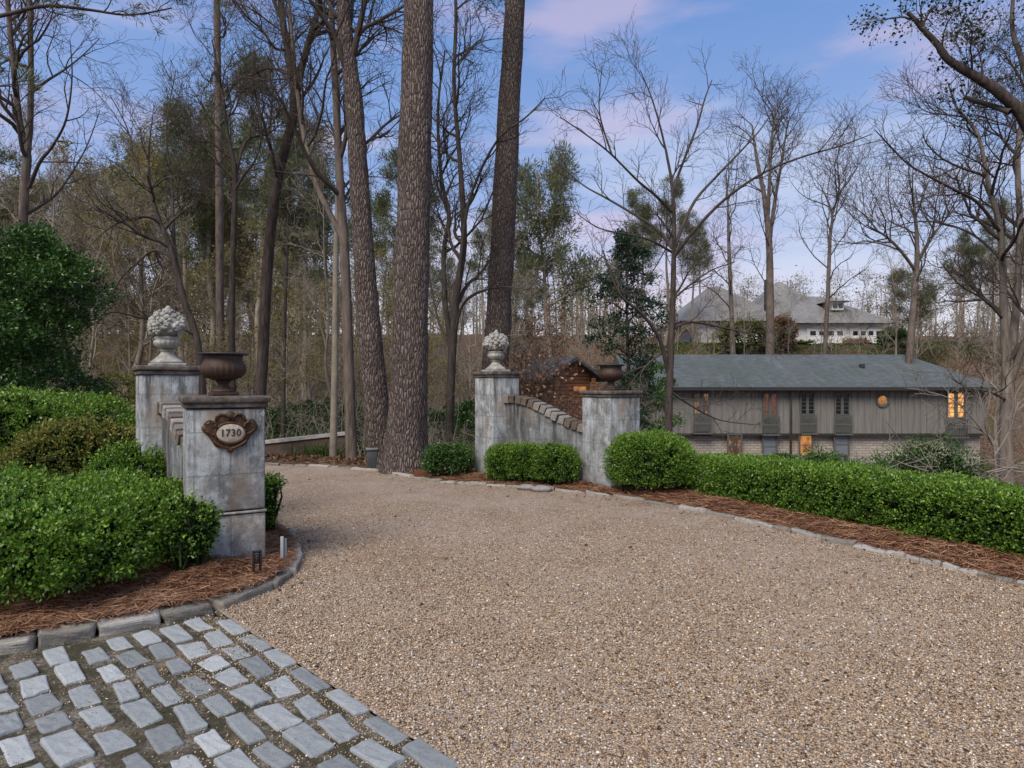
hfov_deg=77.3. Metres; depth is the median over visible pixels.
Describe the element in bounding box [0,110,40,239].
pine tree
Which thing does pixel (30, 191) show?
bare tree
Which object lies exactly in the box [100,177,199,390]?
sapling
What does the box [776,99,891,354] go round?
bare tree
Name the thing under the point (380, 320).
sapling
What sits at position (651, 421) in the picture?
sapling
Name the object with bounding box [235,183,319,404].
oak tree
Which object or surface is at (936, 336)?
undergrowth
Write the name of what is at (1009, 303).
bare tree
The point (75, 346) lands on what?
sapling
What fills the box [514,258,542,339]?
pine tree
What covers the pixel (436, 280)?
pine tree
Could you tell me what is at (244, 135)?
pine tree
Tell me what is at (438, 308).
sapling
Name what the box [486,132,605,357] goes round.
pine tree
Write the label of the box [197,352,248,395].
iron urn
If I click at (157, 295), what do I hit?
oak tree
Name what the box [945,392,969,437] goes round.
window
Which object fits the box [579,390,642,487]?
gate pillar
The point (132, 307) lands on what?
sapling
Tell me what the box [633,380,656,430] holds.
sapling
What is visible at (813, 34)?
sky
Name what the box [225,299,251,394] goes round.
sapling
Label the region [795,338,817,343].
garden shrub
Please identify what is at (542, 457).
boxwood ball
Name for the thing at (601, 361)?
sapling
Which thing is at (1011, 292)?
forked tree
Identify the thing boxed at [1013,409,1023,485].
sapling
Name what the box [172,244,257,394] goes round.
sapling
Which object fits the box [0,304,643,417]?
undergrowth
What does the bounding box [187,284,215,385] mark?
sapling
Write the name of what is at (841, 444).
window
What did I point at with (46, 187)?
pine tree
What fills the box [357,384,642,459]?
undergrowth
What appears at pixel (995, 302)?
bare tree
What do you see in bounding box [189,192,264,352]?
oak tree
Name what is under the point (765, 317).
sapling
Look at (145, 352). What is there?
sapling
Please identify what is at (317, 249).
oak tree
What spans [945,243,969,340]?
forked tree
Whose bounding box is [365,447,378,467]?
utility box
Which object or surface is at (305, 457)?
leaf litter
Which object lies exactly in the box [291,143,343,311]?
bare tree
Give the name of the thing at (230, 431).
number plaque
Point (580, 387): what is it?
window
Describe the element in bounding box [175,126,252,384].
pine tree
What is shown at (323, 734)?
grit
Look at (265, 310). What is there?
leaning tree
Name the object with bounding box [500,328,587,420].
beech tree
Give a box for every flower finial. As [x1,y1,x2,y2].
[147,306,187,365]
[481,330,509,371]
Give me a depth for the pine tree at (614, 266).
92.05 m
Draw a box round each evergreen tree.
[0,219,135,465]
[581,228,678,479]
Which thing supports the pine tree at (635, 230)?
on the ground at (1018, 449)
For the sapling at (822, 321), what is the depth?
59.82 m
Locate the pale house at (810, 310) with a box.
[657,280,893,343]
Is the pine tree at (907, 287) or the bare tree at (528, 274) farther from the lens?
the bare tree at (528, 274)
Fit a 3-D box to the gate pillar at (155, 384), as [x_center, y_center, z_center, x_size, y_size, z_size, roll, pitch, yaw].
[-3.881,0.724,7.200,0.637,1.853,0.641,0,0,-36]
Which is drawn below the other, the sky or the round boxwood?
the round boxwood
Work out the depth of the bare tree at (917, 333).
56.08 m
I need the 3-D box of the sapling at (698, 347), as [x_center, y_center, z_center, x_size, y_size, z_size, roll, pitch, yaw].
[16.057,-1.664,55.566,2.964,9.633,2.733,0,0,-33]
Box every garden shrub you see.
[711,316,785,354]
[774,314,798,351]
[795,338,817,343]
[841,337,871,343]
[873,326,907,346]
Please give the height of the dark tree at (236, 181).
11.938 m
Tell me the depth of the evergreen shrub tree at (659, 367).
29.73 m
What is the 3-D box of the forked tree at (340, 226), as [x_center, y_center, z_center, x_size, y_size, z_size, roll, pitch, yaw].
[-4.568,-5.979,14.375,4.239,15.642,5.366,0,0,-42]
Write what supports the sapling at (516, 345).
on the ground at (1018, 449)
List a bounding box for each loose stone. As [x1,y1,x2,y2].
[516,484,533,489]
[530,485,552,491]
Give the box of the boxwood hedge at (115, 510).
[0,460,182,612]
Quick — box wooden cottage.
[510,357,606,419]
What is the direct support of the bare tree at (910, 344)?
on the ground at (1018, 449)
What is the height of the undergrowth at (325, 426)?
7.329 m
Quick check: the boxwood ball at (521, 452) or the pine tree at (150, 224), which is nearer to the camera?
the boxwood ball at (521, 452)
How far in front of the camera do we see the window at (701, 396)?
36.89 m
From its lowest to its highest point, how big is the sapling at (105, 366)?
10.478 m
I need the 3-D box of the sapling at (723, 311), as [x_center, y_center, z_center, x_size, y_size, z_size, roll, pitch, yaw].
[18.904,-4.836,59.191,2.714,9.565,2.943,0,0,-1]
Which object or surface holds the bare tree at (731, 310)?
on the ground at (1018, 449)
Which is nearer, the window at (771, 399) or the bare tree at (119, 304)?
the window at (771, 399)
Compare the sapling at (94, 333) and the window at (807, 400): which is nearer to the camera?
the sapling at (94, 333)
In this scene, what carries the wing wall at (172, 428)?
on the ground at (1018, 449)
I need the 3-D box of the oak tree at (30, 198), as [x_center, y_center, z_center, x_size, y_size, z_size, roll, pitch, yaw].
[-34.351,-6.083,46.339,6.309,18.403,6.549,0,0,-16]
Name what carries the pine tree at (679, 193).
on the ground at (1018, 449)
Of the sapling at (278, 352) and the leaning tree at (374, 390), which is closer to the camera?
the leaning tree at (374, 390)
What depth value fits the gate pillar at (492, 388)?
10.77 m
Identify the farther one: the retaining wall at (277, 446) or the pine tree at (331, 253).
the pine tree at (331, 253)
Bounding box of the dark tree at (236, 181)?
[111,0,346,390]
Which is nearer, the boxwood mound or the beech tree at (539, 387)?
the boxwood mound
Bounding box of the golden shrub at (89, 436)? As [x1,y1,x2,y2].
[0,411,135,477]
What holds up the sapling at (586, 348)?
on the ground at (1018, 449)
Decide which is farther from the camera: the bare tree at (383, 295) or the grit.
the bare tree at (383, 295)
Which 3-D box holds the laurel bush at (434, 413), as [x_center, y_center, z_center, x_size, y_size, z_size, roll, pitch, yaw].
[-2.517,1.894,23.920,2.384,2.453,2.150,0,0,35]
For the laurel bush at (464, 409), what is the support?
on the ground at (1018, 449)
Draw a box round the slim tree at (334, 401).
[272,0,397,456]
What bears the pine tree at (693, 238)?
on the ground at (1018, 449)
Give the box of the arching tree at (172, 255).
[49,39,238,394]
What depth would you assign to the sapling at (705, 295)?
73.80 m
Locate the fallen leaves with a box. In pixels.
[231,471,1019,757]
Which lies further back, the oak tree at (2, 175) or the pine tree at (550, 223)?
the oak tree at (2, 175)
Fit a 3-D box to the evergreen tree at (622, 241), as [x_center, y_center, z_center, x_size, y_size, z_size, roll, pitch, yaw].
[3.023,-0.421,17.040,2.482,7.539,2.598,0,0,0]
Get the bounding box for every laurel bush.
[91,364,144,424]
[265,402,307,439]
[289,396,365,453]
[338,400,366,454]
[427,404,470,447]
[454,397,474,447]
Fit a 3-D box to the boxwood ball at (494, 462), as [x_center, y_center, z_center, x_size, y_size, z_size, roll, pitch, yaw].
[-0.133,1.264,10.406,0.693,0.697,0.780,0,0,0]
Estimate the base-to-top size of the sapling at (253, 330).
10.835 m
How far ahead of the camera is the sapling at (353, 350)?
41.87 m
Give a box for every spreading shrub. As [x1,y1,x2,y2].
[766,451,798,459]
[786,444,853,509]
[824,452,932,522]
[869,429,993,532]
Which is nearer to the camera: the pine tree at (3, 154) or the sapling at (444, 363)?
the sapling at (444, 363)
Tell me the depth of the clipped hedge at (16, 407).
8.82 m
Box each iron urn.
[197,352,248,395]
[597,364,624,389]
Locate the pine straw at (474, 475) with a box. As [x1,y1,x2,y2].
[422,469,1023,582]
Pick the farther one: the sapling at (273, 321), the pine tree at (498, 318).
the sapling at (273, 321)
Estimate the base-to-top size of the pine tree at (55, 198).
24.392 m
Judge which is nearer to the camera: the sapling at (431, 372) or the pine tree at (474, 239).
the sapling at (431, 372)
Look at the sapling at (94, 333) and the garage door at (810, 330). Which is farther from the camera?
the garage door at (810, 330)
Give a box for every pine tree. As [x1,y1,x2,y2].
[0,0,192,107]
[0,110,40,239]
[4,175,102,383]
[35,173,68,219]
[60,164,99,359]
[77,129,151,388]
[95,261,138,384]
[125,141,164,356]
[134,83,231,362]
[153,76,254,393]
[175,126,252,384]
[205,239,256,348]
[207,34,320,427]
[239,127,324,437]
[259,112,335,420]
[299,160,352,398]
[347,171,394,276]
[370,141,432,360]
[378,0,433,473]
[383,283,428,337]
[386,174,451,305]
[429,256,455,357]
[466,202,491,369]
[469,0,524,456]
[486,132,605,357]
[511,251,541,361]
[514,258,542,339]
[605,256,625,339]
[618,184,661,351]
[625,199,660,354]
[651,171,695,345]
[676,210,709,341]
[683,218,715,293]
[880,264,945,357]
[942,227,972,336]
[954,241,998,340]
[976,194,1011,342]
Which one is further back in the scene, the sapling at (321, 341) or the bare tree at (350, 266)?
the bare tree at (350, 266)
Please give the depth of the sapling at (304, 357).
35.35 m
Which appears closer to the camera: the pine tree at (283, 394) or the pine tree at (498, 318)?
the pine tree at (498, 318)
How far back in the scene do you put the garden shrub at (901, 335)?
63.34 m
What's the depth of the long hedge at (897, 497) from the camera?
6.82 m
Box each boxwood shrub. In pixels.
[155,488,224,572]
[265,470,287,531]
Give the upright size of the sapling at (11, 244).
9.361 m
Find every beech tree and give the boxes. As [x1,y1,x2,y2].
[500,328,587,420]
[509,306,554,370]
[531,295,582,359]
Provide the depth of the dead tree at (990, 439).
10.53 m
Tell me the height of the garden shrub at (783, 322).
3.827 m
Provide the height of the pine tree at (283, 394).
12.181 m
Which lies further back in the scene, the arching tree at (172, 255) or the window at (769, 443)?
the window at (769, 443)
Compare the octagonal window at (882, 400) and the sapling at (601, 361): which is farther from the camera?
the octagonal window at (882, 400)
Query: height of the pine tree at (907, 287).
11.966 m
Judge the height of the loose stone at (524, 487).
0.106 m
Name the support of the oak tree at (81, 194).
on the ground at (1018, 449)
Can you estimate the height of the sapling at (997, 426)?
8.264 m
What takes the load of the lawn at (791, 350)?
on the ground at (1018, 449)
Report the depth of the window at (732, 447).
36.94 m
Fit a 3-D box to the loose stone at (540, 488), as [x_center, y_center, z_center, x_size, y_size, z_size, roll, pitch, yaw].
[0.437,1.569,9.546,0.340,0.121,0.210,0,0,0]
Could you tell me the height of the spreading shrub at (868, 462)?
2.506 m
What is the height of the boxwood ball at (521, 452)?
0.725 m
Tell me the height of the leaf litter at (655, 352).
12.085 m
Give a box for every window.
[572,385,587,391]
[692,393,711,433]
[727,434,741,455]
[761,393,780,435]
[762,436,776,455]
[799,393,817,434]
[799,435,812,455]
[834,393,853,434]
[834,435,849,454]
[876,394,889,406]
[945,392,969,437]
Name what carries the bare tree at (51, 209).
on the ground at (1018, 449)
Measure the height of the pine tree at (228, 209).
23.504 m
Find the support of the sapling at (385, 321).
on the ground at (1018, 449)
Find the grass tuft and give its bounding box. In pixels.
[284,441,363,457]
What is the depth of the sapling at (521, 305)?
28.04 m
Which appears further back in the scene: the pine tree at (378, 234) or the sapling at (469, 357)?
the pine tree at (378, 234)
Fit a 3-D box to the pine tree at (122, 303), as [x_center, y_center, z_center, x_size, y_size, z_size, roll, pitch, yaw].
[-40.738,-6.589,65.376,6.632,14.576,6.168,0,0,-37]
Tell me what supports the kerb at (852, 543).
on the ground at (1018, 449)
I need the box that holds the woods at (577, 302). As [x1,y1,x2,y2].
[42,217,635,360]
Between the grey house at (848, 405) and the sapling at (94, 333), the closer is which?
the sapling at (94, 333)
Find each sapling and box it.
[1,204,57,389]
[42,149,144,391]
[44,272,91,389]
[74,188,175,407]
[74,326,114,389]
[78,282,138,392]
[90,284,148,382]
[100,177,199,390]
[117,301,175,364]
[156,304,194,365]
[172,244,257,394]
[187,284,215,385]
[209,216,322,424]
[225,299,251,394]
[227,267,276,394]
[248,303,300,395]
[250,253,322,416]
[261,120,360,431]
[269,279,340,411]
[302,268,361,428]
[323,290,358,395]
[338,251,390,406]
[353,245,438,406]
[376,257,393,395]
[428,254,451,387]
[428,304,467,410]
[428,331,441,402]
[440,268,485,410]
[471,256,545,412]
[474,212,550,398]
[480,335,526,369]
[567,323,614,389]
[596,355,624,389]
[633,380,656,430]
[633,389,658,458]
[651,394,685,462]
[679,311,708,354]
[697,279,712,303]
[701,282,728,354]
[722,266,748,308]
[725,278,756,354]
[749,279,763,303]
[754,292,782,353]
[774,282,802,354]
[794,275,810,304]
[804,289,838,354]
[815,300,855,354]
[830,269,848,303]
[843,292,871,354]
[859,267,884,325]
[864,310,899,354]
[966,373,1022,484]
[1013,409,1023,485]
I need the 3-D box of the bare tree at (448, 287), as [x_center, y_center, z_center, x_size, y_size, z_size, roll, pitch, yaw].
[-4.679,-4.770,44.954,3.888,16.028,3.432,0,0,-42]
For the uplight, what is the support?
on the pine straw at (114, 604)
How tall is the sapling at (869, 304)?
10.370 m
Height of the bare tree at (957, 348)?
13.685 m
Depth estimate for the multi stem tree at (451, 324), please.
14.97 m
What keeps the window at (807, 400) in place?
in the grey house at (848, 405)
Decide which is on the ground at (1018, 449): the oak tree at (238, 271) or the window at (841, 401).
the oak tree at (238, 271)
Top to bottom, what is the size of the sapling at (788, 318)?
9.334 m
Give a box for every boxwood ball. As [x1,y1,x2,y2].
[418,440,476,476]
[483,441,524,480]
[502,440,544,482]
[526,440,582,485]
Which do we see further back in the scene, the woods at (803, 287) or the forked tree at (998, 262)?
the woods at (803, 287)
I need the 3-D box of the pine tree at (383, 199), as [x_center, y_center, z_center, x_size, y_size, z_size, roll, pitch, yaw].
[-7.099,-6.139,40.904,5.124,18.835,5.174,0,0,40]
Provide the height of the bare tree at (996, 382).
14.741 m
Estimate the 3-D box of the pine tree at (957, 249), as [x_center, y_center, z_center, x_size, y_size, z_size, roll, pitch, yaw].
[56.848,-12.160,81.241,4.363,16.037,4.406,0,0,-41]
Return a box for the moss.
[0,638,331,767]
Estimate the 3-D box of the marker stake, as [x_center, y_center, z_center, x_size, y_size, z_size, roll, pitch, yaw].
[-1.966,1.430,5.510,0.053,0.240,0.018,0,0,-42]
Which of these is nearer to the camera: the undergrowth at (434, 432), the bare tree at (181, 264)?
the undergrowth at (434, 432)
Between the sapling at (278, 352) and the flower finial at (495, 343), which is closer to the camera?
the flower finial at (495, 343)
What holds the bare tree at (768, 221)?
on the ground at (1018, 449)
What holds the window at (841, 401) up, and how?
in the grey house at (848, 405)
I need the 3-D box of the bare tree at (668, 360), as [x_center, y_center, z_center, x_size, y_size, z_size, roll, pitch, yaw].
[3.877,-2.588,14.085,7.081,11.135,4.442,0,0,0]
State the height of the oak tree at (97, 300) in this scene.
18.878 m
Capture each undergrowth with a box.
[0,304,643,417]
[71,376,559,456]
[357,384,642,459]
[629,306,1023,354]
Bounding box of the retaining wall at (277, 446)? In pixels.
[265,431,345,455]
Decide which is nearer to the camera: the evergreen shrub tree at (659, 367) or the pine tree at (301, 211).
the evergreen shrub tree at (659, 367)
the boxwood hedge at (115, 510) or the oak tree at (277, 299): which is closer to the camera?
the boxwood hedge at (115, 510)
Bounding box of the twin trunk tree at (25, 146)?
[0,0,156,389]
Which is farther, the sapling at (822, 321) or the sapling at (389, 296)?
the sapling at (822, 321)
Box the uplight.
[252,550,261,571]
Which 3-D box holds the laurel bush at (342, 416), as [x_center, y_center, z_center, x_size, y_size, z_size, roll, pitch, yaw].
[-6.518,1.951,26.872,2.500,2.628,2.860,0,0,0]
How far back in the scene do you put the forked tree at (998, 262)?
62.88 m
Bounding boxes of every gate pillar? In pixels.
[131,365,200,476]
[178,395,270,556]
[472,371,521,472]
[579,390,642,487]
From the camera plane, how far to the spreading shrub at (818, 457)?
12.01 m
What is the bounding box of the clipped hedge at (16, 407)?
[0,383,135,473]
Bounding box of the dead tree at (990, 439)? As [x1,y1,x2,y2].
[885,345,1023,481]
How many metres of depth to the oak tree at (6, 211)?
51.48 m
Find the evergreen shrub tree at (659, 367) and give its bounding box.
[623,361,686,465]
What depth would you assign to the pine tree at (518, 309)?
49.41 m
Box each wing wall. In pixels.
[157,401,182,494]
[503,395,581,480]
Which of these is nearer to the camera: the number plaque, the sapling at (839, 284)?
the number plaque
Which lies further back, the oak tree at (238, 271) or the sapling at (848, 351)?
the sapling at (848, 351)
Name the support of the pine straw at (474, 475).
on the ground at (1018, 449)
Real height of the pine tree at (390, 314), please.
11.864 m
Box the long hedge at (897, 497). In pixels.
[673,450,1023,558]
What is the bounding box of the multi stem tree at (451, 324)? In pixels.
[368,0,600,444]
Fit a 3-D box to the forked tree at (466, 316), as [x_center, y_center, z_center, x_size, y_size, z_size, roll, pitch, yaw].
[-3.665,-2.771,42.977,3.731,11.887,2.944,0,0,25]
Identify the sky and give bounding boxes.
[0,0,1023,336]
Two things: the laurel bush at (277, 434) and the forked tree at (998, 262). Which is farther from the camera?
the forked tree at (998, 262)
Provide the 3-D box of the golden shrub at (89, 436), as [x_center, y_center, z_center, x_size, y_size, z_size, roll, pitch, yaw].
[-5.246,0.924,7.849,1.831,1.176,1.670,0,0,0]
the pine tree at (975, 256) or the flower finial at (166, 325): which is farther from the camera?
the pine tree at (975, 256)
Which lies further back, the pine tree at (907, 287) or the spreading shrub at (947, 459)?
the pine tree at (907, 287)
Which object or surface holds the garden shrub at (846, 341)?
on the ground at (1018, 449)
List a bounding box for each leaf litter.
[242,342,1022,484]
[265,450,474,470]
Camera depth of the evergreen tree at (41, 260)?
10.51 m
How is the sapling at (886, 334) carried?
on the ground at (1018, 449)
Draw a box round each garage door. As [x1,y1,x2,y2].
[806,327,845,343]
[849,327,882,343]
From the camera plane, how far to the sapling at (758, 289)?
75.10 m
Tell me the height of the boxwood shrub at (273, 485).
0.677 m
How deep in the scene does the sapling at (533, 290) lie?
24.91 m
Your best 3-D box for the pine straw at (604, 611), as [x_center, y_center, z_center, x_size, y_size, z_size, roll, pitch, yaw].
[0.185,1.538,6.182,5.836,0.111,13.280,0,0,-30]
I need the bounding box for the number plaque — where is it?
[201,411,257,452]
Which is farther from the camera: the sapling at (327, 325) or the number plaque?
the sapling at (327, 325)
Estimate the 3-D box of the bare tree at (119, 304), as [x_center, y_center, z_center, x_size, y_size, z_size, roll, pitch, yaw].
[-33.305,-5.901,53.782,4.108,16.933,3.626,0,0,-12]
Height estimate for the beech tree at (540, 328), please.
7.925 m
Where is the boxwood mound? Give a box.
[78,437,167,481]
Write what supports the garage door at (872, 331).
in the pale house at (810, 310)
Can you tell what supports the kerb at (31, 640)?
on the ground at (1018, 449)
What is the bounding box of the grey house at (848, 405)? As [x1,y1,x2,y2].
[605,355,1000,483]
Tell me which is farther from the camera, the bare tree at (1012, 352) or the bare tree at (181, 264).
the bare tree at (181, 264)
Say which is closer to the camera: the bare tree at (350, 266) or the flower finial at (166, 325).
the flower finial at (166, 325)
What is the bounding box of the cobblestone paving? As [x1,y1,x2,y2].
[0,617,458,767]
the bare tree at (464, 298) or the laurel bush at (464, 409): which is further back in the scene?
the bare tree at (464, 298)
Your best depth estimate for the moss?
3.40 m
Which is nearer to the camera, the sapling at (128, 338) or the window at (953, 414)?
the sapling at (128, 338)
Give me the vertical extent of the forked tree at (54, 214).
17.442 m
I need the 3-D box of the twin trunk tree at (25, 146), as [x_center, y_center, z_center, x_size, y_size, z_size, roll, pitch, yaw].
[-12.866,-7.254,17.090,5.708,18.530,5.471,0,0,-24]
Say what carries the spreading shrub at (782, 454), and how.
on the ground at (1018, 449)
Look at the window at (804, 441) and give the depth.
36.94 m
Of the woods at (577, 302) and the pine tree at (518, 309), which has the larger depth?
the woods at (577, 302)
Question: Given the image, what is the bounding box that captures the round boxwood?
[600,428,701,493]
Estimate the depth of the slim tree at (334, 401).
15.94 m
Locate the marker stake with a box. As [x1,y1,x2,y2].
[280,536,286,561]
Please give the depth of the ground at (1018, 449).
62.02 m
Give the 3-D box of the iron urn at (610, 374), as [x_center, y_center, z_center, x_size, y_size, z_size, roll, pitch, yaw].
[1.530,-0.105,9.900,0.435,0.391,0.435,0,0,31]
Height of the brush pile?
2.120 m
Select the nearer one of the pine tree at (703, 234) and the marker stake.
the marker stake
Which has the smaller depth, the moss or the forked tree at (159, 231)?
the moss
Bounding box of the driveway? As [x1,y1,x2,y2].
[58,463,1023,767]
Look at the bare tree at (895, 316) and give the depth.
57.28 m
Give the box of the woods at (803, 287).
[556,265,1022,339]
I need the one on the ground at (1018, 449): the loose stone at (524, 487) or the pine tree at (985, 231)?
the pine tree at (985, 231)
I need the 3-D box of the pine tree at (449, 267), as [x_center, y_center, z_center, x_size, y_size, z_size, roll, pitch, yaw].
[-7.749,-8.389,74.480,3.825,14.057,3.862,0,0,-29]
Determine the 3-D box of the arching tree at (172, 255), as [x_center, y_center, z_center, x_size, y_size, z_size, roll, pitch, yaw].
[-7.660,-2.766,13.012,3.938,9.147,4.187,0,0,0]
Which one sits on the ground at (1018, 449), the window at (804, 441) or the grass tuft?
the grass tuft
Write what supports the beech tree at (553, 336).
on the ground at (1018, 449)
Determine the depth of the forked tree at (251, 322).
46.47 m
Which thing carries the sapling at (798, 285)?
on the ground at (1018, 449)
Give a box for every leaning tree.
[190,0,403,410]
[252,0,451,467]
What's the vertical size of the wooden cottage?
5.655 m
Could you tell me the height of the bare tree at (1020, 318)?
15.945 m
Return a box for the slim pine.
[152,0,267,384]
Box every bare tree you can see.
[0,88,80,291]
[32,173,75,342]
[97,225,138,391]
[126,91,215,360]
[198,174,244,325]
[227,253,248,389]
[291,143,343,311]
[346,209,359,365]
[375,227,391,365]
[428,208,476,350]
[443,261,468,384]
[521,215,542,350]
[530,3,873,481]
[679,107,761,354]
[698,44,827,354]
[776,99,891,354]
[786,112,1017,363]
[811,0,1023,515]
[872,234,912,354]
[902,274,935,359]
[938,284,985,376]
[957,193,1023,427]
[961,275,1023,480]
[982,242,1015,382]
[994,253,1023,405]
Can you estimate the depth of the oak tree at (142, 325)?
42.12 m
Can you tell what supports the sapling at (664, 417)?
on the ground at (1018, 449)
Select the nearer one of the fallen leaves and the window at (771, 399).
the fallen leaves
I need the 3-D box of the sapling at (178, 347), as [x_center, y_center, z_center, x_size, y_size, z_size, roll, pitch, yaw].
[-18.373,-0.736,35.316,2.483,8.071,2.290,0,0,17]
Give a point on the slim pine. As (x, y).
(219, 255)
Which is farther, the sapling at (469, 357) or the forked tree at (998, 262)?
the forked tree at (998, 262)
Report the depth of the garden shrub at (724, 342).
61.48 m
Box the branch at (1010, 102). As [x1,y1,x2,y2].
[847,0,1023,133]
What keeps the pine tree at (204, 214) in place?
on the ground at (1018, 449)
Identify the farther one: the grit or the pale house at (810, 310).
the pale house at (810, 310)
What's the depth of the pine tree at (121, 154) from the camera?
62.08 m
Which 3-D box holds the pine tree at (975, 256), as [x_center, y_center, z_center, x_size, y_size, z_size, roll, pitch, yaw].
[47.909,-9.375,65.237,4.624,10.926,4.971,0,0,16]
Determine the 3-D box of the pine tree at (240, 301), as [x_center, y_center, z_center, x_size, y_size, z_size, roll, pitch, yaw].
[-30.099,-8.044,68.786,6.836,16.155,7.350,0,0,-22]
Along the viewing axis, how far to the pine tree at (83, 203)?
78.84 m
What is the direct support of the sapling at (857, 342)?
on the ground at (1018, 449)
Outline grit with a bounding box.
[0,610,419,767]
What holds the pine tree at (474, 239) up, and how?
on the ground at (1018, 449)
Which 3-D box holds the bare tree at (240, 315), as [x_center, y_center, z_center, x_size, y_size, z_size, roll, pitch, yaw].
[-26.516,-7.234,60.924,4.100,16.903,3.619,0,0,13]
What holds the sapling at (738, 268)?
on the ground at (1018, 449)
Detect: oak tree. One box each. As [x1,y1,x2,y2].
[0,167,82,382]
[0,169,47,221]
[0,187,11,238]
[42,130,136,390]
[70,241,124,370]
[71,120,201,408]
[125,225,192,352]
[162,117,259,351]
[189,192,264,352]
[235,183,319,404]
[243,120,357,426]
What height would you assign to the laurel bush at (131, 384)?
3.497 m
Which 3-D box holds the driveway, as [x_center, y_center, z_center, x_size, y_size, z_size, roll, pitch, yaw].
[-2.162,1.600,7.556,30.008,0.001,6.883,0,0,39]
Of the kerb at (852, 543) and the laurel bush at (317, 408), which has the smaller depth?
the kerb at (852, 543)
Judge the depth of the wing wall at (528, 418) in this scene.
10.45 m
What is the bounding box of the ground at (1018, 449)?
[0,333,1023,740]
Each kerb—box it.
[0,522,302,654]
[265,462,1023,586]
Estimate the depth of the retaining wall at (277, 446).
18.05 m
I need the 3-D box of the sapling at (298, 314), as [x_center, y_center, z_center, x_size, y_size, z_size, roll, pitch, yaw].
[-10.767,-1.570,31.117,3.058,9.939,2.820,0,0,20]
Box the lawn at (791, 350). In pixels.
[630,341,1023,373]
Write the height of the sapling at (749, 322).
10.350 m
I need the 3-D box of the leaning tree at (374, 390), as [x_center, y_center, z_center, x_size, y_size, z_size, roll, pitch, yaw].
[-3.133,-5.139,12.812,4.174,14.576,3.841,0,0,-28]
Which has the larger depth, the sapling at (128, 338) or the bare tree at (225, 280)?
the bare tree at (225, 280)
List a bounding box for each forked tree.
[12,143,101,386]
[120,172,196,304]
[215,0,403,459]
[223,161,278,394]
[435,257,483,365]
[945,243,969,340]
[985,242,1014,306]
[990,254,1023,408]
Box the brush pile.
[797,421,1023,537]
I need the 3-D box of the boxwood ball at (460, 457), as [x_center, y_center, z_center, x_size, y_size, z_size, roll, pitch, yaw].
[-1.092,1.283,10.959,1.035,0.660,0.964,0,0,0]
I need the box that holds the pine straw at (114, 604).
[0,522,299,638]
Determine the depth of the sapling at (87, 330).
48.07 m
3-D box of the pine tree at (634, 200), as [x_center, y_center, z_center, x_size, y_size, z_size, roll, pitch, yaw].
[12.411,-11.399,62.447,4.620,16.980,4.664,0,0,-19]

